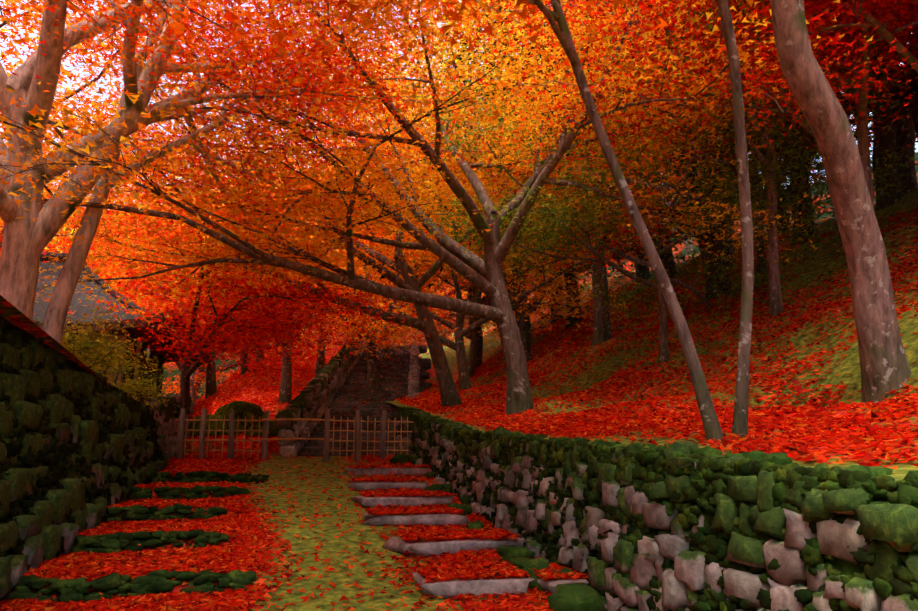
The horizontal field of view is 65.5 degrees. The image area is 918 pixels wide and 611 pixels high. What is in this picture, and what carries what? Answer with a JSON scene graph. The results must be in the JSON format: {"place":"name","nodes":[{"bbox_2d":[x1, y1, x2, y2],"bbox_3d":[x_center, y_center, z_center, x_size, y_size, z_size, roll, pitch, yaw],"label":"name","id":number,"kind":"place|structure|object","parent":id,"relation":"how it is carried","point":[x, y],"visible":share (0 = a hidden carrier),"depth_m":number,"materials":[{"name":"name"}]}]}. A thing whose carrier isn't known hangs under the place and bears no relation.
{"place":"outdoors","nodes":[
{"label":"outdoors","id":0,"kind":"place"},
{"bbox_2d":[0,295,110,385],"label":"coping","id":1,"kind":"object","parent":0,"point":[12,314],"depth_m":6.50,"materials":[{"name":"stone"}]},
{"bbox_2d":[34,321,209,403],"bbox_3d":[-10.935,2.218,18.449,7.800,2.880,6.600,3,-12,-13],"label":"shrub","id":2,"kind":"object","parent":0,"point":[132,332],"depth_m":17.98,"materials":[{"name":"plant"}]},
{"bbox_2d":[32,252,209,353],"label":"temple roof","id":3,"kind":"structure","parent":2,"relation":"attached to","point":[40,305],"depth_m":17.68,"materials":[{"name":"grey tile"}]},
{"bbox_2d":[37,308,210,362],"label":"temple eaves","id":4,"kind":"object","parent":3,"relation":"attached to","point":[139,321],"visible":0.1,"depth_m":16.29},
{"bbox_2d":[9,452,547,610],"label":"path","id":5,"kind":"structure","parent":0,"point":[340,577],"depth_m":6.53,"materials":[{"name":"red plant"}]},
{"bbox_2d":[6,471,269,602],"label":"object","id":6,"kind":"object","parent":5,"relation":"on","point":[151,582],"visible":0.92,"depth_m":6.33,"materials":[{"name":"green plant"}]},
{"bbox_2d":[144,393,194,460],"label":"stone wall","id":7,"kind":"structure","parent":5,"relation":"on","point":[170,426],"depth_m":12.58,"materials":[{"name":"grey stone"}]},
{"bbox_2d":[174,414,413,460],"bbox_3d":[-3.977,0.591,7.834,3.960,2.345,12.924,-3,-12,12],"label":"bamboo fence","id":8,"kind":"object","parent":5,"relation":"on","point":[273,419],"visible":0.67,"depth_m":12.76,"materials":[{"name":"brown wood"}]},
{"bbox_2d":[176,408,422,461],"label":"fence posts","id":9,"kind":"object","parent":5,"relation":"on","point":[265,435],"visible":0.73,"depth_m":12.63,"materials":[{"name":"brown wood"}]},
{"bbox_2d":[298,344,431,456],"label":"stairs","id":10,"kind":"structure","parent":5,"relation":"on","point":[315,448],"depth_m":19.12,"materials":[{"name":"grey stone"}]},
{"bbox_2d":[276,333,367,456],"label":"stair wall","id":11,"kind":"structure","parent":10,"relation":"on","point":[314,398],"depth_m":16.32,"materials":[{"name":"stone"}]},
{"bbox_2d":[404,341,420,449],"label":"stair wall","id":12,"kind":"structure","parent":10,"relation":"on","point":[414,380],"depth_m":23.68,"materials":[{"name":"stone"}]},
{"bbox_2d":[344,467,588,597],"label":"path slabs","id":13,"kind":"structure","parent":5,"relation":"on","point":[457,586],"depth_m":6.54,"materials":[{"name":"grey stone"}]},
{"bbox_2d":[390,454,606,610],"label":"moss rocks","id":14,"kind":"object","parent":5,"relation":"on","point":[581,596],"visible":0.5,"depth_m":5.58,"materials":[{"name":"green plant"}]},
{"bbox_2d":[183,324,436,454],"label":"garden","id":15,"kind":"object","parent":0,"point":[328,357],"visible":0.06,"depth_m":21.59,"materials":[{"name":"plant"}]},
{"bbox_2d":[35,304,279,435],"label":"bush leaves","id":16,"kind":"object","parent":15,"relation":"on","point":[253,408],"visible":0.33,"depth_m":11.14,"materials":[{"name":"green plant"}]},
{"bbox_2d":[156,402,188,458],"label":"moss wall","id":17,"kind":"structure","parent":15,"relation":"on","point":[176,415],"depth_m":13.30,"materials":[{"name":"plant"}]},
{"bbox_2d":[189,406,277,436],"bbox_3d":[-5.223,2.742,15.860,2.830,1.076,2.347,3,-12,-13],"label":"bush","id":18,"kind":"object","parent":15,"relation":"on","point":[227,427],"visible":0.02,"depth_m":15.15,"materials":[{"name":"plant"}]},
{"bbox_2d":[0,152,917,398],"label":"forest hill","id":19,"kind":"structure","parent":0,"point":[220,361],"depth_m":67.34,"materials":[{"name":"plant"}]},
{"bbox_2d":[0,315,168,600],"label":"stone wall","id":20,"kind":"structure","parent":19,"relation":"on","point":[40,533],"depth_m":6.47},
{"bbox_2d":[0,0,917,395],"bbox_3d":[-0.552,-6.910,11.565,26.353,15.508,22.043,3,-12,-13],"label":"leaves","id":21,"kind":"object","parent":19,"relation":"on","point":[620,120],"visible":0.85,"depth_m":11.21,"materials":[{"name":"orange plant"}]},
{"bbox_2d":[0,206,917,610],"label":"leaf litter","id":22,"kind":"object","parent":19,"relation":"on","point":[800,442],"visible":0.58,"depth_m":7.55,"materials":[{"name":"red plant"}]},
{"bbox_2d":[395,406,917,610],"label":"moss","id":23,"kind":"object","parent":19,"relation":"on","point":[876,483],"depth_m":4.21,"materials":[{"name":"green plant"}]},
{"bbox_2d":[0,0,917,209],"label":"sky","id":24,"kind":"structure","parent":0,"point":[25,48],"materials":[{"name":"white"}]},
{"bbox_2d":[386,190,917,481],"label":"bank","id":25,"kind":"structure","parent":0,"point":[846,366],"depth_m":12.02,"materials":[{"name":"plant"}]},
{"bbox_2d":[0,0,917,442],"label":"trees","id":26,"kind":"object","parent":25,"relation":"on","point":[848,168],"visible":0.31,"depth_m":10.36,"materials":[{"name":"brown plant"}]},
{"bbox_2d":[393,410,917,610],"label":"stone wall","id":27,"kind":"structure","parent":0,"point":[892,529],"depth_m":4.11,"materials":[{"name":"grey stone"}]}
]}

